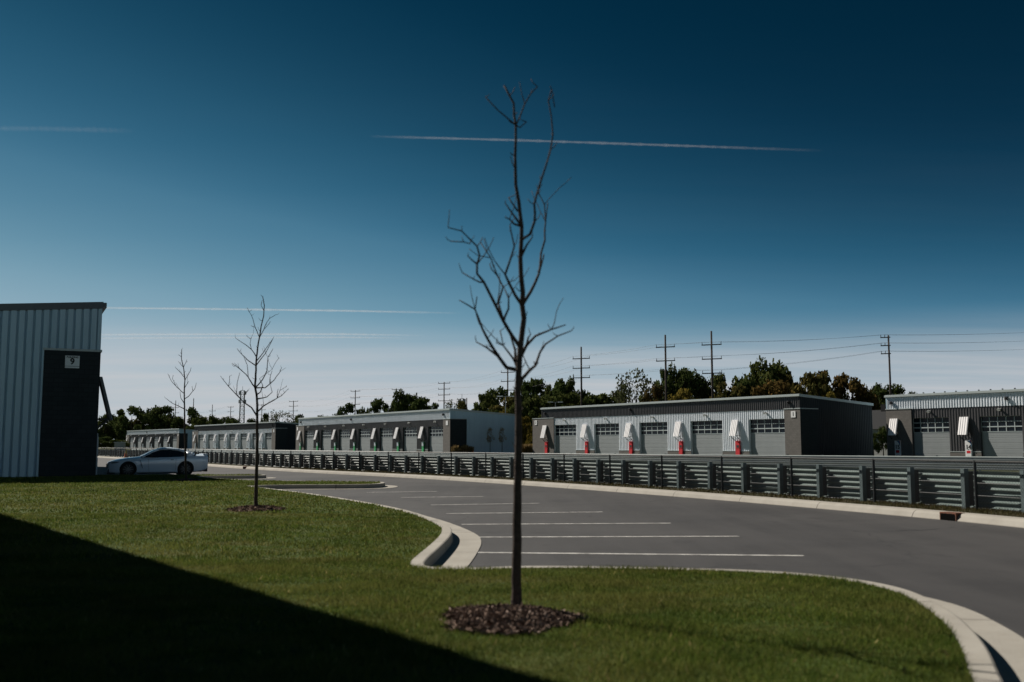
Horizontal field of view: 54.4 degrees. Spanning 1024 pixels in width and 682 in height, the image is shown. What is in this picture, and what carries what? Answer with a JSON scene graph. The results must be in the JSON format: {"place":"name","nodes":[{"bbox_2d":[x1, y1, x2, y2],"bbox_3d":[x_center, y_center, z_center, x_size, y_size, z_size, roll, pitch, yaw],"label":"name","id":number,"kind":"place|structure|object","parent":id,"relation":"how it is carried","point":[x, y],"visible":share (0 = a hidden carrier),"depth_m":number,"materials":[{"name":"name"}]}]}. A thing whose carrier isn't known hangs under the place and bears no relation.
{"place":"outdoors","nodes":[
{"label":"outdoors","id":0,"kind":"place"},
{"bbox_2d":[114,442,125,449],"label":"shed","id":1,"kind":"structure","parent":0,"point":[119,445],"depth_m":336.68,"materials":[{"name":"grey metal"}]},
{"bbox_2d":[0,473,975,681],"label":"lawn","id":2,"kind":"structure","parent":0,"point":[433,663],"depth_m":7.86,"materials":[{"name":"plant"}]},
{"bbox_2d":[0,302,112,476],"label":"garage building","id":3,"kind":"structure","parent":2,"relation":"on","point":[51,381],"depth_m":43.09,"materials":[{"name":"grey metal"}]},
{"bbox_2d":[167,478,201,481],"bbox_3d":[-12.358,5.271,37.889,1.490,0.144,1.922,0,-6,0],"label":"mulch bed","id":4,"kind":"object","parent":2,"relation":"on","point":[187,479],"visible":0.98,"depth_m":37.43,"materials":[{"name":"brown wood"}]},
{"bbox_2d":[167,349,195,478],"bbox_3d":[-12.797,2.821,38.198,1.158,5.142,0.624,0,-6,0],"label":"bare sapling","id":5,"kind":"object","parent":4,"relation":"on","point":[185,459],"visible":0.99,"depth_m":38.05,"materials":[{"name":"brown plant"}]},
{"bbox_2d":[226,505,287,511],"bbox_3d":[-5.368,3.503,20.973,1.379,0.124,1.559,0,-6,0],"label":"mulch bed","id":6,"kind":"object","parent":2,"relation":"on","point":[245,508],"visible":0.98,"depth_m":20.62,"materials":[{"name":"brown wood"}]},
{"bbox_2d":[221,295,288,506],"bbox_3d":[-5.440,1.306,21.199,1.421,4.619,0.879,0,-6,0],"label":"bare sapling","id":7,"kind":"object","parent":6,"relation":"on","point":[257,454],"visible":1,"depth_m":21.14,"materials":[{"name":"brown plant"}]},
{"bbox_2d":[439,601,588,636],"bbox_3d":[0.007,2.108,7.652,1.191,0.158,1.306,0,-6,0],"label":"mulch bed","id":8,"kind":"object","parent":2,"relation":"on","point":[512,619],"visible":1,"depth_m":7.47,"materials":[{"name":"brown wood"}]},
{"bbox_2d":[445,79,573,604],"bbox_3d":[0.009,-0.016,8.417,0.969,4.589,1.108,-1,-6,11],"label":"bare sapling","id":9,"kind":"object","parent":8,"relation":"on","point":[516,596],"visible":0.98,"depth_m":8.32,"materials":[{"name":"brown plant"}]},
{"bbox_2d":[0,0,1023,439],"label":"sky","id":10,"kind":"structure","parent":0,"point":[748,173],"materials":[{"name":"blue"}]},
{"bbox_2d":[98,447,1018,471],"bbox_3d":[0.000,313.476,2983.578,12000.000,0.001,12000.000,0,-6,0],"label":"ground","id":11,"kind":"structure","parent":0,"point":[663,461],"depth_m":89.81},
{"bbox_2d":[98,436,118,447],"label":"shrub","id":12,"kind":"object","parent":11,"relation":"on","point":[102,443],"visible":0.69,"depth_m":355.75,"materials":[{"name":"green plant"}]},
{"bbox_2d":[97,414,119,448],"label":"background tree","id":13,"kind":"object","parent":11,"relation":"on","point":[105,431],"visible":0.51,"depth_m":428.81,"materials":[{"name":"green plant"}]},
{"bbox_2d":[112,405,145,440],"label":"background tree","id":14,"kind":"object","parent":11,"relation":"on","point":[122,424],"visible":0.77,"depth_m":420.25,"materials":[{"name":"green plant"}]},
{"bbox_2d":[136,407,167,429],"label":"background tree","id":15,"kind":"object","parent":11,"relation":"on","point":[148,418],"visible":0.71,"depth_m":419.97,"materials":[{"name":"green plant"}]},
{"bbox_2d":[126,428,194,448],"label":"garage building","id":16,"kind":"structure","parent":11,"relation":"on","point":[161,438],"depth_m":367.38,"materials":[{"name":"grey metal"}]},
{"bbox_2d":[150,405,174,428],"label":"background tree","id":17,"kind":"object","parent":11,"relation":"on","point":[165,409],"visible":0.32,"depth_m":427.14,"materials":[{"name":"green plant"}]},
{"bbox_2d":[161,416,188,428],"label":"background tree","id":18,"kind":"object","parent":11,"relation":"on","point":[166,422],"visible":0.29,"depth_m":421.25,"materials":[{"name":"green plant"}]},
{"bbox_2d":[170,407,207,428],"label":"background tree","id":19,"kind":"object","parent":11,"relation":"on","point":[192,412],"visible":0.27,"depth_m":418.05,"materials":[{"name":"green plant"}]},
{"bbox_2d":[191,415,214,429],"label":"background tree","id":20,"kind":"object","parent":11,"relation":"on","point":[197,421],"visible":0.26,"depth_m":411.92,"materials":[{"name":"green plant"}]},
{"bbox_2d":[206,414,219,424],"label":"background tree","id":21,"kind":"object","parent":11,"relation":"on","point":[212,420],"visible":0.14,"depth_m":417.51,"materials":[{"name":"green plant"}]},
{"bbox_2d":[208,416,241,423],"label":"background tree","id":22,"kind":"object","parent":11,"relation":"on","point":[227,420],"visible":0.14,"depth_m":435.91,"materials":[{"name":"green plant"}]},
{"bbox_2d":[238,388,245,422],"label":"lattice mast","id":23,"kind":"object","parent":11,"relation":"on","point":[241,405],"visible":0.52,"depth_m":630.60,"materials":[{"name":"silver metal"}]},
{"bbox_2d":[192,421,298,449],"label":"garage building","id":24,"kind":"structure","parent":11,"relation":"on","point":[274,435],"depth_m":261.53,"materials":[{"name":"grey metal"}]},
{"bbox_2d":[229,434,234,448],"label":"garage door","id":25,"kind":"structure","parent":24,"relation":"in","point":[232,436],"depth_m":269.85,"materials":[{"name":"white metal"}]},
{"bbox_2d":[241,433,246,449],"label":"garage door","id":26,"kind":"structure","parent":24,"relation":"in","point":[243,436],"depth_m":262.70,"materials":[{"name":"white metal"}]},
{"bbox_2d":[265,433,271,449],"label":"garage door","id":27,"kind":"structure","parent":24,"relation":"in","point":[268,435],"depth_m":248.66,"materials":[{"name":"white metal"}]},
{"bbox_2d":[267,410,298,422],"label":"background tree","id":28,"kind":"object","parent":11,"relation":"on","point":[284,414],"visible":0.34,"depth_m":378.54,"materials":[{"name":"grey plant"}]},
{"bbox_2d":[332,402,360,415],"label":"background tree","id":29,"kind":"object","parent":11,"relation":"on","point":[348,408],"visible":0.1,"depth_m":298.63,"materials":[{"name":"green plant"}]},
{"bbox_2d":[366,398,388,413],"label":"background tree","id":30,"kind":"object","parent":11,"relation":"on","point":[376,404],"visible":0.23,"depth_m":293.35,"materials":[{"name":"green plant"}]},
{"bbox_2d":[384,389,410,411],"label":"background tree","id":31,"kind":"object","parent":11,"relation":"on","point":[400,404],"visible":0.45,"depth_m":288.49,"materials":[{"name":"green plant"}]},
{"bbox_2d":[296,408,514,452],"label":"garage building","id":32,"kind":"structure","parent":11,"relation":"on","point":[438,430],"depth_m":169.46,"materials":[{"name":"grey metal"}]},
{"bbox_2d":[305,430,313,449],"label":"garage door","id":33,"kind":"structure","parent":32,"relation":"in","point":[309,436],"depth_m":208.93,"materials":[{"name":"white metal"}]},
{"bbox_2d":[322,430,330,450],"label":"garage door","id":34,"kind":"structure","parent":32,"relation":"in","point":[326,434],"depth_m":201.07,"materials":[{"name":"white metal"}]},
{"bbox_2d":[340,429,349,450],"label":"garage door","id":35,"kind":"structure","parent":32,"relation":"in","point":[344,433],"depth_m":193.18,"materials":[{"name":"white metal"}]},
{"bbox_2d":[360,428,369,450],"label":"garage door","id":36,"kind":"structure","parent":32,"relation":"in","point":[364,433],"depth_m":185.24,"materials":[{"name":"white metal"}]},
{"bbox_2d":[381,428,392,450],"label":"garage door","id":37,"kind":"structure","parent":32,"relation":"in","point":[386,433],"depth_m":177.36,"materials":[{"name":"white metal"}]},
{"bbox_2d":[404,427,416,451],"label":"garage door","id":38,"kind":"structure","parent":32,"relation":"in","point":[410,433],"depth_m":169.47,"materials":[{"name":"white metal"}]},
{"bbox_2d":[430,426,442,451],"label":"garage door","id":39,"kind":"structure","parent":32,"relation":"in","point":[436,432],"depth_m":161.61,"materials":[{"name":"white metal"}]},
{"bbox_2d":[406,392,417,406],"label":"background tree","id":40,"kind":"object","parent":11,"relation":"on","point":[412,398],"visible":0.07,"depth_m":299.40,"materials":[{"name":"green plant"}]},
{"bbox_2d":[408,396,431,410],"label":"background tree","id":41,"kind":"object","parent":11,"relation":"on","point":[420,402],"visible":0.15,"depth_m":291.52,"materials":[{"name":"green plant"}]},
{"bbox_2d":[471,389,500,410],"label":"background tree","id":42,"kind":"object","parent":11,"relation":"on","point":[483,404],"visible":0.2,"depth_m":243.34,"materials":[{"name":"green plant"}]},
{"bbox_2d":[484,386,514,407],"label":"background tree","id":43,"kind":"object","parent":11,"relation":"on","point":[500,392],"visible":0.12,"depth_m":249.23,"materials":[{"name":"green plant"}]},
{"bbox_2d":[488,397,514,411],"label":"background tree","id":44,"kind":"object","parent":11,"relation":"on","point":[509,401],"visible":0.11,"depth_m":230.96,"materials":[{"name":"green plant"}]},
{"bbox_2d":[503,401,530,435],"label":"background tree","id":45,"kind":"object","parent":11,"relation":"on","point":[511,410],"visible":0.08,"depth_m":219.87,"materials":[{"name":"green plant"}]},
{"bbox_2d":[512,379,540,407],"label":"background tree","id":46,"kind":"object","parent":11,"relation":"on","point":[528,389],"visible":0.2,"depth_m":249.19,"materials":[{"name":"green plant"}]},
{"bbox_2d":[522,416,532,443],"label":"tree","id":47,"kind":"object","parent":11,"relation":"on","point":[529,429],"visible":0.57,"depth_m":198.69,"materials":[{"name":"green plant"}]},
{"bbox_2d":[522,394,550,434],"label":"background tree","id":48,"kind":"object","parent":11,"relation":"on","point":[535,400],"visible":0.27,"depth_m":221.05,"materials":[{"name":"green plant"}]},
{"bbox_2d":[522,378,552,397],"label":"background tree","id":49,"kind":"object","parent":11,"relation":"on","point":[540,383],"visible":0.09,"depth_m":254.06,"materials":[{"name":"green plant"}]},
{"bbox_2d":[536,396,561,417],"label":"background tree","id":50,"kind":"object","parent":11,"relation":"on","point":[551,405],"visible":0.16,"depth_m":221.55,"materials":[{"name":"green plant"}]},
{"bbox_2d":[542,378,580,405],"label":"background tree","id":51,"kind":"object","parent":11,"relation":"on","point":[560,385],"visible":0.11,"depth_m":233.00,"materials":[{"name":"green plant"}]},
{"bbox_2d":[556,391,580,406],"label":"background tree","id":52,"kind":"object","parent":11,"relation":"on","point":[572,398],"visible":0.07,"depth_m":220.74,"materials":[{"name":"green plant"}]},
{"bbox_2d":[565,374,588,399],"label":"background tree","id":53,"kind":"object","parent":11,"relation":"on","point":[570,386],"visible":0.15,"depth_m":236.81,"materials":[{"name":"green plant"}]},
{"bbox_2d":[131,448,1023,470],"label":"guard rail","id":54,"kind":"object","parent":11,"relation":"on","point":[951,465],"visible":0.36,"depth_m":66.37,"materials":[{"name":"grey metal"}]},
{"bbox_2d":[573,347,589,405],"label":"utility pole","id":55,"kind":"object","parent":11,"relation":"on","point":[580,368],"visible":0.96,"depth_m":217.70,"materials":[{"name":"brown wood"}]},
{"bbox_2d":[185,333,1001,411],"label":"power line","id":56,"kind":"object","parent":55,"relation":"attached to","point":[648,348],"visible":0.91,"depth_m":202.00,"materials":[{"name":"grey metal"}]},
{"bbox_2d":[578,396,601,405],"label":"background tree","id":57,"kind":"object","parent":11,"relation":"on","point":[594,400],"visible":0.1,"depth_m":219.94,"materials":[{"name":"green plant"}]},
{"bbox_2d":[584,392,610,403],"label":"background tree","id":58,"kind":"object","parent":11,"relation":"on","point":[602,396],"visible":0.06,"depth_m":223.06,"materials":[{"name":"green plant"}]},
{"bbox_2d":[613,380,637,402],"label":"background tree","id":59,"kind":"object","parent":11,"relation":"on","point":[629,395],"visible":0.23,"depth_m":211.92,"materials":[{"name":"green plant"}]},
{"bbox_2d":[612,368,667,403],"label":"background tree","id":60,"kind":"object","parent":11,"relation":"on","point":[645,386],"visible":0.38,"depth_m":210.33,"materials":[{"name":"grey plant"}]},
{"bbox_2d":[641,384,663,401],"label":"background tree","id":61,"kind":"object","parent":11,"relation":"on","point":[656,392],"visible":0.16,"depth_m":205.19,"materials":[{"name":"green plant"}]},
{"bbox_2d":[656,335,674,400],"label":"utility pole","id":62,"kind":"object","parent":11,"relation":"on","point":[665,347],"visible":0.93,"depth_m":193.99,"materials":[{"name":"brown wood"}]},
{"bbox_2d":[654,361,691,400],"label":"background tree","id":63,"kind":"object","parent":11,"relation":"on","point":[676,376],"visible":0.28,"depth_m":212.99,"materials":[{"name":"green plant"}]},
{"bbox_2d":[667,388,700,400],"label":"background tree","id":64,"kind":"object","parent":11,"relation":"on","point":[683,395],"visible":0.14,"depth_m":199.16,"materials":[{"name":"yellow plant"}]},
{"bbox_2d":[667,367,705,397],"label":"background tree","id":65,"kind":"object","parent":11,"relation":"on","point":[696,382],"visible":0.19,"depth_m":212.43,"materials":[{"name":"green plant"}]},
{"bbox_2d":[532,394,873,455],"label":"garage building","id":66,"kind":"structure","parent":11,"relation":"on","point":[796,424],"depth_m":124.24,"materials":[{"name":"grey metal"}]},
{"bbox_2d":[555,425,575,452],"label":"garage door","id":67,"kind":"structure","parent":66,"relation":"in","point":[565,435],"depth_m":150.49,"materials":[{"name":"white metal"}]},
{"bbox_2d":[596,423,618,453],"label":"garage door","id":68,"kind":"structure","parent":66,"relation":"in","point":[607,435],"depth_m":142.10,"materials":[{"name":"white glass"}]},
{"bbox_2d":[641,422,667,453],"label":"garage door","id":69,"kind":"structure","parent":66,"relation":"in","point":[654,435],"depth_m":133.75,"materials":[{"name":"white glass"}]},
{"bbox_2d":[692,420,722,454],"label":"garage door","id":70,"kind":"structure","parent":66,"relation":"in","point":[707,436],"depth_m":125.40,"materials":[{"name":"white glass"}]},
{"bbox_2d":[735,441,740,454],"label":"entry door","id":71,"kind":"structure","parent":66,"relation":"in","point":[737,443],"depth_m":120.35,"materials":[{"name":"red metal"}]},
{"bbox_2d":[750,419,784,454],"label":"garage door","id":72,"kind":"structure","parent":66,"relation":"in","point":[767,435],"depth_m":117.11,"materials":[{"name":"white metal"}]},
{"bbox_2d":[702,331,721,397],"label":"utility pole","id":73,"kind":"object","parent":11,"relation":"on","point":[712,385],"visible":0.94,"depth_m":187.41,"materials":[{"name":"brown wood"}]},
{"bbox_2d":[694,371,730,398],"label":"background tree","id":74,"kind":"object","parent":11,"relation":"on","point":[704,392],"visible":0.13,"depth_m":213.14,"materials":[{"name":"green plant"}]},
{"bbox_2d":[709,381,747,398],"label":"background tree","id":75,"kind":"object","parent":11,"relation":"on","point":[738,390],"visible":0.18,"depth_m":204.21,"materials":[{"name":"green plant"}]},
{"bbox_2d":[739,379,755,396],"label":"background tree","id":76,"kind":"object","parent":11,"relation":"on","point":[746,383],"visible":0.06,"depth_m":207.22,"materials":[{"name":"green plant"}]},
{"bbox_2d":[729,355,777,396],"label":"background tree","id":77,"kind":"object","parent":11,"relation":"on","point":[763,375],"visible":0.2,"depth_m":210.89,"materials":[{"name":"green plant"}]},
{"bbox_2d":[750,379,797,395],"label":"background tree","id":78,"kind":"object","parent":11,"relation":"on","point":[780,387],"visible":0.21,"depth_m":197.52,"materials":[{"name":"green plant"}]},
{"bbox_2d":[753,358,797,386],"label":"background tree","id":79,"kind":"object","parent":11,"relation":"on","point":[781,372],"visible":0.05,"depth_m":212.25,"materials":[{"name":"green plant"}]},
{"bbox_2d":[791,370,837,398],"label":"background tree","id":80,"kind":"object","parent":11,"relation":"on","point":[815,383],"visible":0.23,"depth_m":203.13,"materials":[{"name":"green plant"}]},
{"bbox_2d":[807,370,854,400],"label":"background tree","id":81,"kind":"object","parent":11,"relation":"on","point":[839,385],"visible":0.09,"depth_m":206.11,"materials":[{"name":"green plant"}]},
{"bbox_2d":[842,377,880,409],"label":"background tree","id":82,"kind":"object","parent":11,"relation":"on","point":[857,388],"visible":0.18,"depth_m":203.73,"materials":[{"name":"green plant"}]},
{"bbox_2d":[873,433,880,453],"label":"shrub","id":83,"kind":"object","parent":11,"relation":"on","point":[875,437],"visible":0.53,"depth_m":135.60,"materials":[{"name":"green plant"}]},
{"bbox_2d":[875,426,886,455],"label":"shrub","id":84,"kind":"object","parent":11,"relation":"on","point":[882,434],"visible":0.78,"depth_m":135.78,"materials":[{"name":"green plant"}]},
{"bbox_2d":[871,382,893,403],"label":"background tree","id":85,"kind":"object","parent":11,"relation":"on","point":[882,392],"visible":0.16,"depth_m":210.76,"materials":[{"name":"green plant"}]},
{"bbox_2d":[880,335,891,394],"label":"utility pole","id":86,"kind":"object","parent":11,"relation":"on","point":[889,353],"visible":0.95,"depth_m":194.97,"materials":[{"name":"brown wood"}]},
{"bbox_2d":[880,383,905,403],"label":"background tree","id":87,"kind":"object","parent":11,"relation":"on","point":[897,390],"visible":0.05,"depth_m":214.81,"materials":[{"name":"green plant"}]},
{"bbox_2d":[884,388,1023,456],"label":"garage building","id":88,"kind":"structure","parent":11,"relation":"on","point":[988,423],"depth_m":108.86,"materials":[{"name":"grey metal"}]},
{"bbox_2d":[894,441,900,455],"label":"entry door","id":89,"kind":"structure","parent":88,"relation":"in","point":[897,443],"depth_m":114.51,"materials":[{"name":"white"}]},
{"bbox_2d":[913,417,949,455],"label":"garage door","id":90,"kind":"structure","parent":88,"relation":"in","point":[931,435],"depth_m":111.61,"materials":[{"name":"white metal"}]},
{"bbox_2d":[965,440,972,455],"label":"entry door","id":91,"kind":"structure","parent":88,"relation":"in","point":[968,443],"depth_m":107.39,"materials":[{"name":"white metal"}]},
{"bbox_2d":[981,416,1023,456],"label":"garage door","id":92,"kind":"structure","parent":88,"relation":"in","point":[1002,436],"depth_m":104.83,"materials":[{"name":"white metal"}]},
{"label":"utility pole","id":93,"kind":"object","parent":11,"relation":"on","visible":0},
{"bbox_2d":[217,342,979,413],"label":"power line","id":94,"kind":"object","parent":93,"relation":"attached to","point":[614,363],"visible":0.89,"depth_m":208.20,"materials":[{"name":"grey metal"}]},
{"bbox_2d":[224,350,992,416],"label":"power line","id":95,"kind":"object","parent":93,"relation":"attached to","point":[619,373],"visible":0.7,"depth_m":200.23,"materials":[{"name":"grey metal"}]},
{"bbox_2d":[217,341,1012,414],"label":"power line","id":96,"kind":"object","parent":93,"relation":"attached to","point":[687,357],"visible":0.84,"depth_m":193.87,"materials":[{"name":"grey metal"}]},
{"bbox_2d":[99,452,1018,510],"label":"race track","id":97,"kind":"structure","parent":0,"point":[706,480],"depth_m":44.25,"materials":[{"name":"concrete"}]},
{"bbox_2d":[97,458,1023,637],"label":"parking lot","id":98,"kind":"structure","parent":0,"point":[977,568],"depth_m":16.43,"materials":[{"name":"grey asphalt"}]},
{"bbox_2d":[105,447,207,474],"bbox_3d":[-17.566,5.991,49.318,4.666,1.443,2.220,3,-7,-25],"label":"parked car","id":99,"kind":"object","parent":98,"relation":"on","point":[165,460],"visible":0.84,"depth_m":48.61,"materials":[{"name":"silver metal"}]},
{"bbox_2d":[98,456,1023,527],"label":"kerb","id":100,"kind":"structure","parent":98,"relation":"on","point":[1008,521],"depth_m":26.82,"materials":[{"name":"concrete"}]},
{"bbox_2d":[939,511,961,520],"bbox_3d":[8.862,3.514,19.976,0.305,0.155,0.440,2,-6,-19],"label":"storm drain","id":101,"kind":"object","parent":100,"relation":"in","point":[951,516],"visible":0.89,"depth_m":19.91,"materials":[{"name":"metal"}]},
{"bbox_2d":[180,474,1023,681],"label":"kerb","id":102,"kind":"structure","parent":98,"relation":"on","point":[994,650],"depth_m":8.76,"materials":[{"name":"concrete"}]},
{"bbox_2d":[423,491,803,555],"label":"bay lines","id":103,"kind":"object","parent":98,"relation":"on","point":[611,536],"visible":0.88,"depth_m":16.39,"materials":[{"name":"paint"}]},
{"bbox_2d":[104,456,1023,517],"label":"verge","id":104,"kind":"structure","parent":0,"point":[817,499],"depth_m":27.23,"materials":[{"name":"green plant"}]},
{"bbox_2d":[98,449,1023,511],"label":"guard rail","id":105,"kind":"object","parent":104,"relation":"on","point":[667,468],"visible":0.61,"depth_m":29.24,"materials":[{"name":"grey metal"}]},
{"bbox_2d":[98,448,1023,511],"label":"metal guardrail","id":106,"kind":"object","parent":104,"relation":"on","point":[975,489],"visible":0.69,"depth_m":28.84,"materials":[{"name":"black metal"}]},
{"bbox_2d":[872,404,886,455],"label":"house","id":107,"kind":"structure","parent":0,"point":[878,418],"depth_m":144.16,"materials":[{"name":"grey metal"}]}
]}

